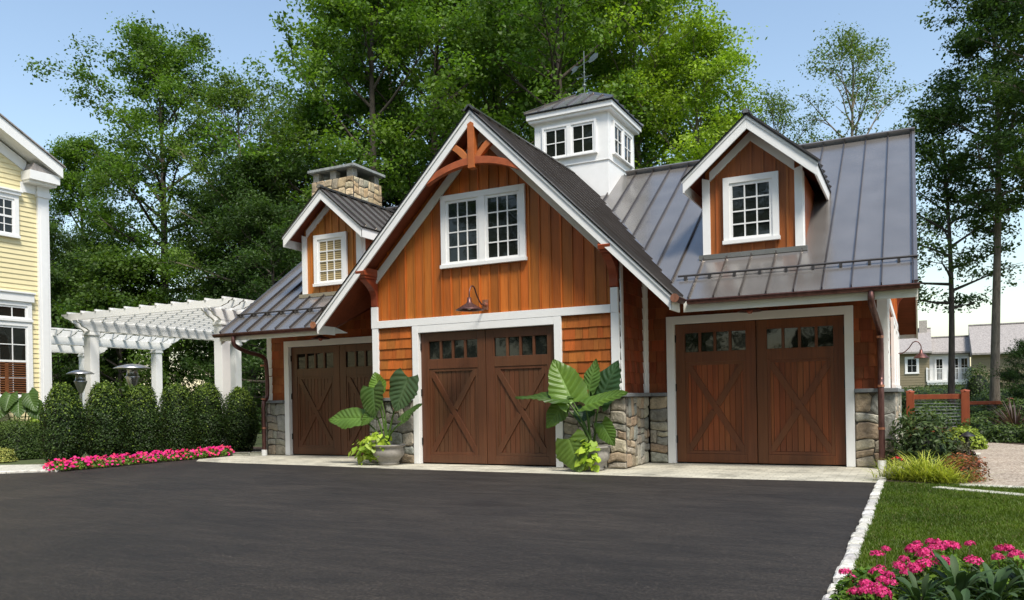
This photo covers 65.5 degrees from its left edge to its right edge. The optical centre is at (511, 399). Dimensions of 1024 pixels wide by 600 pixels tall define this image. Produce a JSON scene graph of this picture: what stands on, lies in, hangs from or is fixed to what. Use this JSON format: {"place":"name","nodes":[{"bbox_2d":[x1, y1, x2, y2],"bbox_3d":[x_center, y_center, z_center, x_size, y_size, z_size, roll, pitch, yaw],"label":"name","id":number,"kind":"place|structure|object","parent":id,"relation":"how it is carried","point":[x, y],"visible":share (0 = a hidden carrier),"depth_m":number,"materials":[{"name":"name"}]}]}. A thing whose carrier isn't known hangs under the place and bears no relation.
{"place":"outdoors","nodes":[
{"label":"outdoors","id":0,"kind":"place"},
{"bbox_2d":[0,464,48,470],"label":"side path","id":1,"kind":"structure","parent":0,"point":[20,467],"depth_m":15.26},
{"bbox_2d":[61,447,266,470],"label":"hedge bed soil","id":2,"kind":"structure","parent":0,"point":[257,449],"depth_m":17.33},
{"bbox_2d":[43,458,74,470],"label":"petunia plant","id":3,"kind":"object","parent":2,"relation":"on","point":[58,466],"visible":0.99,"depth_m":14.40,"materials":[{"name":"pink plant"}]},
{"bbox_2d":[36,382,88,464],"bbox_3d":[-8.747,0.475,15.510,0.878,1.676,0.820,-1,0,27],"label":"boxwood shrub","id":4,"kind":"object","parent":2,"relation":"on","point":[62,427],"visible":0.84,"depth_m":15.28,"materials":[{"name":"green plant"}]},
{"bbox_2d":[67,456,92,469],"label":"petunia plant","id":5,"kind":"object","parent":2,"relation":"on","point":[79,464],"visible":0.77,"depth_m":14.76,"materials":[{"name":"pink plant"}]},
{"bbox_2d":[85,455,108,467],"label":"petunia plant","id":6,"kind":"object","parent":2,"relation":"on","point":[95,460],"visible":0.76,"depth_m":15.04,"materials":[{"name":"pink plant"}]},
{"bbox_2d":[81,379,129,459],"bbox_3d":[-8.341,0.439,16.291,0.881,1.734,0.825,-1,0,27],"label":"boxwood shrub","id":7,"kind":"object","parent":2,"relation":"on","point":[107,417],"visible":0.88,"depth_m":16.06,"materials":[{"name":"green plant"}]},
{"bbox_2d":[97,453,124,465],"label":"petunia plant","id":8,"kind":"object","parent":2,"relation":"on","point":[115,462],"visible":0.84,"depth_m":15.38,"materials":[{"name":"pink plant"}]},
{"bbox_2d":[115,453,139,464],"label":"petunia plant","id":9,"kind":"object","parent":2,"relation":"on","point":[130,460],"visible":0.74,"depth_m":15.69,"materials":[{"name":"pink plant"}]},
{"bbox_2d":[122,383,162,455],"bbox_3d":[-7.950,0.469,17.056,0.878,1.651,0.796,-1,0,27],"label":"boxwood shrub","id":10,"kind":"object","parent":2,"relation":"on","point":[143,427],"visible":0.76,"depth_m":16.82,"materials":[{"name":"green plant"}]},
{"bbox_2d":[132,451,156,463],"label":"petunia plant","id":11,"kind":"object","parent":2,"relation":"on","point":[144,458],"visible":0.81,"depth_m":15.99,"materials":[{"name":"pink plant"}]},
{"bbox_2d":[144,450,169,461],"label":"petunia plant","id":12,"kind":"object","parent":2,"relation":"on","point":[158,457],"visible":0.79,"depth_m":16.34,"materials":[{"name":"pink plant"}]},
{"bbox_2d":[162,449,184,460],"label":"petunia plant","id":13,"kind":"object","parent":2,"relation":"on","point":[173,455],"visible":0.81,"depth_m":16.61,"materials":[{"name":"pink plant"}]},
{"bbox_2d":[158,382,196,453],"bbox_3d":[-7.546,0.434,17.876,0.909,1.710,0.826,-1,0,27],"label":"boxwood shrub","id":14,"kind":"object","parent":2,"relation":"on","point":[179,423],"visible":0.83,"depth_m":17.64,"materials":[{"name":"green plant"}]},
{"bbox_2d":[190,381,227,452],"bbox_3d":[-7.145,0.418,18.671,0.888,1.724,0.821,-1,0,27],"label":"boxwood shrub","id":15,"kind":"object","parent":2,"relation":"on","point":[211,420],"visible":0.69,"depth_m":18.43,"materials":[{"name":"green plant"}]},
{"bbox_2d":[222,385,258,451],"bbox_3d":[-6.685,0.458,19.558,0.892,1.634,0.818,-1,0,27],"label":"boxwood shrub","id":16,"kind":"object","parent":2,"relation":"on","point":[241,419],"visible":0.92,"depth_m":19.32,"materials":[{"name":"green plant"}]},
{"bbox_2d":[0,459,875,599],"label":"driveway","id":17,"kind":"structure","parent":0,"point":[193,529],"depth_m":6.91,"materials":[{"name":"asphalt"}]},
{"bbox_2d":[0,427,960,484],"bbox_3d":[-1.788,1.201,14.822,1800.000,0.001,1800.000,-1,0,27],"label":"ground","id":18,"kind":"structure","parent":0,"point":[32,461],"depth_m":17.54,"materials":[{"name":"plant"}]},
{"bbox_2d":[0,447,18,461],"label":"euonymus bush","id":19,"kind":"object","parent":18,"relation":"on","point":[7,455],"visible":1,"depth_m":17.30,"materials":[{"name":"green plant"}]},
{"bbox_2d":[0,387,44,420],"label":"elephant ear","id":20,"kind":"object","parent":18,"relation":"on","point":[29,404],"visible":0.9,"depth_m":19.07},
{"bbox_2d":[0,415,45,459],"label":"boxwood ball","id":21,"kind":"object","parent":18,"relation":"on","point":[19,436],"visible":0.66,"depth_m":18.17,"materials":[{"name":"green plant"}]},
{"bbox_2d":[0,113,65,428],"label":"yellow house","id":22,"kind":"structure","parent":18,"relation":"on","point":[31,172],"depth_m":19.82,"materials":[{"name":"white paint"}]},
{"bbox_2d":[0,186,22,238],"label":"window","id":23,"kind":"structure","parent":22,"relation":"in","point":[9,198],"depth_m":19.53,"materials":[{"name":"white paint"}]},
{"bbox_2d":[0,320,32,397],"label":"window","id":24,"kind":"structure","parent":22,"relation":"in","point":[16,338],"depth_m":19.63,"materials":[{"name":"white paint"}]},
{"bbox_2d":[0,289,35,322],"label":"window","id":25,"kind":"structure","parent":22,"relation":"in","point":[14,305],"depth_m":19.62,"materials":[{"name":"white paint"}]},
{"bbox_2d":[49,202,72,379],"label":"hemlock tree","id":26,"kind":"object","parent":18,"relation":"on","point":[59,217],"depth_m":43.85,"materials":[{"name":"green plant"}]},
{"bbox_2d":[66,370,93,444],"bbox_3d":[-11.528,0.267,21.291,0.680,2.160,0.680,-1,0,27],"label":"patio heater","id":27,"kind":"object","parent":18,"relation":"on","point":[80,381],"visible":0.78,"depth_m":21.19,"materials":[{"name":"metal"}]},
{"bbox_2d":[49,218,123,401],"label":"hemlock tree","id":28,"kind":"object","parent":18,"relation":"on","point":[66,246],"visible":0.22,"depth_m":36.64,"materials":[{"name":"green plant"}]},
{"bbox_2d":[44,132,146,362],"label":"oak tree","id":29,"kind":"object","parent":18,"relation":"on","point":[63,150],"visible":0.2,"depth_m":41.39,"materials":[{"name":"green plant"}]},
{"bbox_2d":[50,229,146,403],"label":"hemlock tree","id":30,"kind":"object","parent":18,"relation":"on","point":[98,240],"visible":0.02,"depth_m":41.23,"materials":[{"name":"green plant"}]},
{"bbox_2d":[50,258,150,405],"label":"understory tree","id":31,"kind":"object","parent":18,"relation":"on","point":[59,288],"visible":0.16,"depth_m":35.90,"materials":[{"name":"green plant"}]},
{"bbox_2d":[51,327,180,411],"bbox_3d":[-16.093,-0.458,28.436,5.000,3.760,6.300,-1,0,27],"label":"pergola","id":32,"kind":"object","parent":18,"relation":"on","point":[70,341],"visible":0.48,"depth_m":29.42,"materials":[{"name":"white paint"}]},
{"bbox_2d":[50,240,206,400],"bbox_3d":[-17.531,-2.903,35.442,8.375,8.693,8.474,-1,0,-3],"label":"understory tree","id":33,"kind":"object","parent":18,"relation":"on","point":[104,269],"visible":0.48,"depth_m":35.29,"materials":[{"name":"green plant"}]},
{"bbox_2d":[113,364,150,453],"bbox_3d":[-9.130,0.217,19.171,0.840,2.180,0.840,-1,0,27],"label":"patio heater","id":34,"kind":"object","parent":18,"relation":"on","point":[132,377],"visible":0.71,"depth_m":19.06,"materials":[{"name":"metal"}]},
{"bbox_2d":[12,10,298,391],"bbox_3d":[-17.380,-9.261,40.065,13.441,21.404,11.685,-1,0,10],"label":"oak tree","id":35,"kind":"object","parent":18,"relation":"on","point":[160,65],"visible":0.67,"depth_m":37.95,"materials":[{"name":"green plant"}]},
{"bbox_2d":[61,296,254,445],"bbox_3d":[-8.127,-0.605,23.478,6.500,3.780,6.500,-1,0,27],"label":"pergola","id":36,"kind":"object","parent":18,"relation":"on","point":[206,318],"visible":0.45,"depth_m":21.97,"materials":[{"name":"white paint"}]},
{"bbox_2d":[143,177,276,422],"bbox_3d":[-14.053,-4.652,39.576,9.960,12.820,8.472,-1,0,16],"label":"hemlock tree","id":37,"kind":"object","parent":18,"relation":"on","point":[190,201],"visible":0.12,"depth_m":37.39,"materials":[{"name":"green plant"}]},
{"bbox_2d":[162,289,268,401],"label":"understory tree","id":38,"kind":"object","parent":18,"relation":"on","point":[195,343],"visible":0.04,"depth_m":37.03,"materials":[{"name":"green plant"}]},
{"bbox_2d":[145,67,317,392],"bbox_3d":[-12.367,-6.761,36.507,8.360,16.229,7.825,-1,0,-30],"label":"locust tree","id":39,"kind":"object","parent":18,"relation":"on","point":[241,95],"visible":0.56,"depth_m":35.28,"materials":[{"name":"green plant"}]},
{"bbox_2d":[157,140,311,429],"bbox_3d":[-10.933,-4.946,36.342,10.359,13.332,8.811,-1,0,36],"label":"hemlock tree","id":40,"kind":"object","parent":18,"relation":"on","point":[231,183],"visible":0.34,"depth_m":34.43,"materials":[{"name":"green plant"}]},
{"bbox_2d":[182,185,309,433],"bbox_3d":[-10.235,-3.508,32.438,7.968,10.256,6.778,-1,0,3],"label":"hemlock tree","id":41,"kind":"object","parent":18,"relation":"on","point":[275,232],"visible":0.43,"depth_m":32.37,"materials":[{"name":"green plant"}]},
{"bbox_2d":[184,144,333,420],"bbox_3d":[-10.260,-5.201,38.367,10.757,13.845,9.150,-1,0,35],"label":"hemlock tree","id":42,"kind":"object","parent":18,"relation":"on","point":[304,180],"visible":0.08,"depth_m":36.34,"materials":[{"name":"green plant"}]},
{"bbox_2d":[216,100,349,280],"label":"locust tree","id":43,"kind":"object","parent":18,"relation":"on","point":[295,115],"visible":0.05,"depth_m":40.07,"materials":[{"name":"green plant"}]},
{"bbox_2d":[197,0,497,291],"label":"oak tree","id":44,"kind":"object","parent":18,"relation":"on","point":[363,13],"visible":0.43,"depth_m":36.47,"materials":[{"name":"green plant"}]},
{"bbox_2d":[217,0,518,206],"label":"oak tree","id":45,"kind":"object","parent":18,"relation":"on","point":[424,64],"visible":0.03,"depth_m":48.46,"materials":[{"name":"green plant"}]},
{"bbox_2d":[362,151,407,207],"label":"hemlock tree","id":46,"kind":"object","parent":18,"relation":"on","point":[383,202],"visible":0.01,"depth_m":41.06,"materials":[{"name":"green plant"}]},
{"bbox_2d":[279,0,585,206],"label":"oak tree","id":47,"kind":"object","parent":18,"relation":"on","point":[419,147],"visible":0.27,"depth_m":38.50,"materials":[{"name":"green plant"}]},
{"bbox_2d":[406,0,604,162],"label":"oak tree","id":48,"kind":"object","parent":18,"relation":"on","point":[513,83],"visible":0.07,"depth_m":43.64,"materials":[{"name":"green plant"}]},
{"bbox_2d":[428,14,590,162],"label":"maple tree","id":49,"kind":"object","parent":18,"relation":"on","point":[525,137],"visible":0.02,"depth_m":51.01,"materials":[{"name":"green plant"}]},
{"bbox_2d":[392,0,692,177],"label":"oak tree","id":50,"kind":"object","parent":18,"relation":"on","point":[533,23],"visible":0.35,"depth_m":35.60,"materials":[{"name":"green plant"}]},
{"bbox_2d":[212,51,919,468],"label":"garage","id":51,"kind":"structure","parent":18,"relation":"on","point":[576,241],"depth_m":13.84,"materials":[{"name":"brown wood"}]},
{"bbox_2d":[290,345,340,454],"bbox_3d":[-4.344,0.009,17.611,1.383,2.389,0.072,-1,0,27],"label":"door leaf","id":52,"kind":"structure","parent":51,"relation":"in","point":[315,396],"depth_m":17.61,"materials":[{"name":"brown wood"}]},
{"bbox_2d":[339,343,372,454],"bbox_3d":[-3.101,-0.012,16.977,1.383,2.389,0.072,-1,0,27],"label":"door leaf","id":53,"kind":"structure","parent":51,"relation":"in","point":[356,360],"depth_m":17.13,"materials":[{"name":"brown wood"}]},
{"bbox_2d":[420,330,487,463],"bbox_3d":[-1.069,-0.046,14.498,1.383,2.389,0.072,-1,0,27],"label":"door leaf","id":54,"kind":"structure","parent":51,"relation":"in","point":[453,364],"depth_m":14.49,"materials":[{"name":"brown wood"}]},
{"bbox_2d":[456,285,488,311],"bbox_3d":[-0.652,-1.753,13.716,0.478,0.438,0.814,-1,0,27],"label":"wall lamp","id":55,"kind":"object","parent":51,"relation":"attached to","point":[469,306],"visible":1,"depth_m":13.63,"materials":[{"name":"orange metal"}]},
{"bbox_2d":[440,183,526,268],"bbox_3d":[-0.530,-3.048,14.062,1.730,1.318,0.085,-1,0,27],"label":"window","id":56,"kind":"structure","parent":51,"relation":"in","point":[486,226],"depth_m":14.03,"materials":[{"name":"white paint"}]},
{"bbox_2d":[486,325,555,465],"bbox_3d":[0.173,-0.068,13.865,1.383,2.389,0.072,-1,0,27],"label":"door leaf","id":57,"kind":"structure","parent":51,"relation":"in","point":[518,360],"depth_m":13.89,"materials":[{"name":"brown wood"}]},
{"bbox_2d":[675,320,757,462],"bbox_3d":[3.477,-0.126,13.624,1.383,2.389,0.072,-1,0,27],"label":"door leaf","id":58,"kind":"structure","parent":51,"relation":"in","point":[716,370],"depth_m":13.61,"materials":[{"name":"brown wood"}]},
{"bbox_2d":[756,315,846,464],"bbox_3d":[4.720,-0.147,12.991,1.383,2.389,0.072,-1,0,27],"label":"door leaf","id":59,"kind":"structure","parent":51,"relation":"in","point":[801,404],"depth_m":12.99,"materials":[{"name":"brown wood"}]},
{"bbox_2d":[890,317,897,387],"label":"corner trim","id":60,"kind":"structure","parent":51,"relation":"in","point":[892,328],"depth_m":13.25,"materials":[{"name":"white paint"}]},
{"bbox_2d":[487,0,726,169],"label":"oak tree","id":61,"kind":"object","parent":18,"relation":"on","point":[684,108],"visible":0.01,"depth_m":47.83,"materials":[{"name":"green plant"}]},
{"bbox_2d":[527,0,780,168],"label":"maple tree","id":62,"kind":"object","parent":18,"relation":"on","point":[644,40],"visible":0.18,"depth_m":37.84,"materials":[{"name":"green plant"}]},
{"bbox_2d":[587,0,775,163],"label":"maple tree","id":63,"kind":"object","parent":18,"relation":"on","point":[695,68],"visible":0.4,"depth_m":35.70,"materials":[{"name":"green plant"}]},
{"bbox_2d":[739,80,840,143],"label":"birch tree","id":64,"kind":"object","parent":18,"relation":"on","point":[779,113],"visible":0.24,"depth_m":43.46,"materials":[{"name":"green plant"}]},
{"bbox_2d":[822,477,886,599],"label":"kerb","id":65,"kind":"structure","parent":18,"relation":"on","point":[853,547],"depth_m":6.22,"materials":[{"name":"stone"}]},
{"bbox_2d":[792,21,961,308],"bbox_3d":[17.437,-9.411,39.886,9.685,20.468,10.905,-1,0,40],"label":"birch tree","id":66,"kind":"object","parent":18,"relation":"on","point":[851,46],"visible":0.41,"depth_m":39.87,"materials":[{"name":"green plant"}]},
{"bbox_2d":[900,385,946,411],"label":"dark shrub","id":67,"kind":"object","parent":18,"relation":"on","point":[917,392],"visible":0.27,"depth_m":41.20,"materials":[{"name":"green plant"}]},
{"bbox_2d":[905,389,969,433],"bbox_3d":[10.984,0.340,20.539,1.483,1.220,0.233,-1,0,27],"label":"cable fence","id":68,"kind":"object","parent":18,"relation":"on","point":[963,396],"visible":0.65,"depth_m":20.42,"materials":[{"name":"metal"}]},
{"bbox_2d":[915,382,963,408],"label":"dark shrub","id":69,"kind":"object","parent":18,"relation":"on","point":[941,390],"visible":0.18,"depth_m":43.17,"materials":[{"name":"green plant"}]},
{"bbox_2d":[958,363,989,408],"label":"dark shrub","id":70,"kind":"object","parent":18,"relation":"on","point":[975,383],"visible":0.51,"depth_m":37.69,"materials":[{"name":"green plant"}]},
{"bbox_2d":[0,0,1023,389],"label":"sky","id":71,"kind":"structure","parent":0,"point":[30,28],"materials":[{"name":"blue"}]},
{"bbox_2d":[170,455,885,481],"bbox_3d":[-0.720,1.166,14.277,13.400,0.001,3.200,-1,0,27],"label":"garage apron","id":72,"kind":"object","parent":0,"point":[771,472],"visible":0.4,"depth_m":12.86,"materials":[{"name":"concrete"}]},
{"bbox_2d":[328,368,421,465],"bbox_3d":[-2.527,0.319,14.710,2.166,1.794,0.723,-1,0,19],"label":"potted elephant ear","id":73,"kind":"object","parent":72,"relation":"on","point":[404,388],"visible":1,"depth_m":14.53},
{"bbox_2d":[515,359,627,471],"bbox_3d":[0.933,0.235,12.771,1.843,1.829,0.778,-1,0,6],"label":"potted elephant ear","id":74,"kind":"object","parent":72,"relation":"on","point":[578,450],"visible":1,"depth_m":12.81},
{"bbox_2d":[886,472,976,483],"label":"garden bed soil","id":75,"kind":"structure","parent":0,"point":[898,480],"depth_m":10.26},
{"bbox_2d":[859,455,945,480],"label":"golden grass","id":76,"kind":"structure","parent":75,"relation":"on","point":[894,476],"depth_m":10.55,"materials":[{"name":"plant"}]},
{"bbox_2d":[885,405,961,468],"bbox_3d":[6.213,0.577,12.018,1.126,1.006,1.038,-1,0,27],"label":"rhododendron","id":77,"kind":"object","parent":75,"relation":"on","point":[924,438],"visible":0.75,"depth_m":11.84,"materials":[{"name":"green plant"}]},
{"bbox_2d":[861,450,995,482],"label":"golden grass","id":78,"kind":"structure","parent":75,"relation":"on","point":[924,463],"depth_m":10.28,"materials":[{"name":"plant"}]},
{"bbox_2d":[904,462,1006,483],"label":"golden grass","id":79,"kind":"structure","parent":75,"relation":"on","point":[951,478],"depth_m":10.02,"materials":[{"name":"plant"}]},
{"bbox_2d":[945,438,977,463],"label":"rhododendron","id":80,"kind":"object","parent":75,"relation":"on","point":[963,445],"visible":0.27,"depth_m":11.83,"materials":[{"name":"green plant"}]},
{"bbox_2d":[939,452,992,482],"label":"red leaved plant","id":81,"kind":"object","parent":75,"relation":"on","point":[970,464],"visible":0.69,"depth_m":10.27,"materials":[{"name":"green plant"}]},
{"bbox_2d":[852,480,1023,599],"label":"lawn","id":82,"kind":"structure","parent":0,"point":[930,517],"depth_m":6.75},
{"bbox_2d":[828,545,910,599],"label":"spirea shrub","id":83,"kind":"object","parent":82,"relation":"on","point":[873,583],"visible":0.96,"depth_m":3.84,"materials":[{"name":"pink plant"}]},
{"bbox_2d":[888,570,953,599],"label":"broad leaved plant","id":84,"kind":"object","parent":82,"relation":"on","point":[912,590],"visible":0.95,"depth_m":3.54,"materials":[{"name":"green plant"}]},
{"bbox_2d":[891,538,991,599],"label":"spirea shrub","id":85,"kind":"object","parent":82,"relation":"on","point":[923,564],"visible":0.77,"depth_m":3.92,"materials":[{"name":"pink plant"}]},
{"bbox_2d":[927,586,987,599],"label":"broad leaved plant","id":86,"kind":"object","parent":82,"relation":"on","point":[963,594],"visible":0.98,"depth_m":3.41,"materials":[{"name":"green plant"}]},
{"bbox_2d":[917,553,998,595],"bbox_3d":[1.993,0.914,3.565,0.344,0.420,0.277,-1,0,-4],"label":"broad leaved plant","id":87,"kind":"object","parent":82,"relation":"on","point":[961,579],"visible":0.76,"depth_m":3.56,"materials":[{"name":"green plant"}]},
{"bbox_2d":[941,559,1008,599],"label":"broad leaved plant","id":88,"kind":"object","parent":82,"relation":"on","point":[982,584],"visible":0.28,"depth_m":3.74,"materials":[{"name":"green plant"}]},
{"bbox_2d":[955,561,1023,599],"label":"broad leaved plant","id":89,"kind":"object","parent":82,"relation":"on","point":[998,580],"visible":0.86,"depth_m":3.58,"materials":[{"name":"green plant"}]},
{"bbox_2d":[970,543,1023,599],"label":"spirea shrub","id":90,"kind":"object","parent":82,"relation":"on","point":[1015,554],"visible":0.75,"depth_m":3.92,"materials":[{"name":"pink plant"}]},
{"bbox_2d":[1001,558,1023,597],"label":"broad leaved plant","id":91,"kind":"object","parent":82,"relation":"on","point":[1016,572],"visible":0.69,"depth_m":3.63,"materials":[{"name":"green plant"}]},
{"bbox_2d":[899,320,1023,398],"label":"beige house","id":92,"kind":"structure","parent":0,"point":[974,344],"depth_m":68.69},
{"bbox_2d":[905,357,918,373],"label":"window","id":93,"kind":"structure","parent":92,"relation":"in","point":[911,365],"depth_m":69.09,"materials":[{"name":"white paint"}]},
{"bbox_2d":[934,357,943,379],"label":"glazed door","id":94,"kind":"structure","parent":92,"relation":"in","point":[938,362],"depth_m":69.34,"materials":[{"name":"white paint"}]},
{"bbox_2d":[960,356,969,379],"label":"glazed door","id":95,"kind":"structure","parent":92,"relation":"in","point":[964,361],"depth_m":68.48,"materials":[{"name":"white paint"}]},
{"bbox_2d":[938,442,1023,485],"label":"gravel patio","id":96,"kind":"structure","parent":0,"point":[1001,459],"depth_m":12.50,"materials":[{"name":"gravel"}]},
{"label":"far garden bed","id":97,"kind":"structure","parent":0,"visible":0},
{"bbox_2d":[902,401,960,426],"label":"dark shrub","id":98,"kind":"object","parent":97,"relation":"on","point":[939,408],"visible":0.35,"depth_m":26.43,"materials":[{"name":"green plant"}]},
{"bbox_2d":[893,73,1023,408],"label":"ash tree","id":99,"kind":"object","parent":97,"relation":"on","point":[925,148],"visible":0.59,"depth_m":30.49,"materials":[{"name":"green plant"}]},
{"bbox_2d":[895,0,1023,407],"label":"oak tree","id":100,"kind":"object","parent":97,"relation":"on","point":[969,198],"visible":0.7,"depth_m":29.78,"materials":[{"name":"green plant"}]},
{"bbox_2d":[943,425,988,449],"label":"lime shrub","id":101,"kind":"object","parent":97,"relation":"on","point":[978,442],"visible":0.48,"depth_m":15.88,"materials":[{"name":"green plant"}]},
{"bbox_2d":[957,417,994,435],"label":"shrub","id":102,"kind":"object","parent":97,"relation":"on","point":[981,428],"visible":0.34,"depth_m":19.11,"materials":[{"name":"green plant"}]},
{"bbox_2d":[951,0,1023,197],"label":"oak tree","id":103,"kind":"object","parent":97,"relation":"on","point":[1014,164],"visible":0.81,"depth_m":27.47,"materials":[{"name":"green plant"}]},
{"bbox_2d":[970,387,1021,407],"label":"dark shrub","id":104,"kind":"object","parent":97,"relation":"on","point":[982,397],"visible":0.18,"depth_m":32.74,"materials":[{"name":"green plant"}]},
{"bbox_2d":[979,399,1023,429],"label":"cordyline plant","id":105,"kind":"object","parent":97,"relation":"on","point":[1014,419],"visible":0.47,"depth_m":21.42,"materials":[{"name":"green plant"}]},
{"bbox_2d":[982,338,1023,405],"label":"evergreen tree","id":106,"kind":"object","parent":97,"relation":"on","point":[1017,353],"visible":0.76,"depth_m":28.08,"materials":[{"name":"green plant"}]},
{"bbox_2d":[982,422,1023,442],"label":"shrub","id":107,"kind":"object","parent":97,"relation":"on","point":[1002,433],"visible":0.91,"depth_m":17.70,"materials":[{"name":"green plant"}]},
{"bbox_2d":[987,396,1023,426],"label":"dark shrub","id":108,"kind":"object","parent":97,"relation":"on","point":[1016,401],"visible":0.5,"depth_m":22.89,"materials":[{"name":"green plant"}]},
{"bbox_2d":[1000,368,1023,398],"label":"evergreen tree","id":109,"kind":"object","parent":97,"relation":"on","point":[1012,384],"visible":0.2,"depth_m":33.85,"materials":[{"name":"green plant"}]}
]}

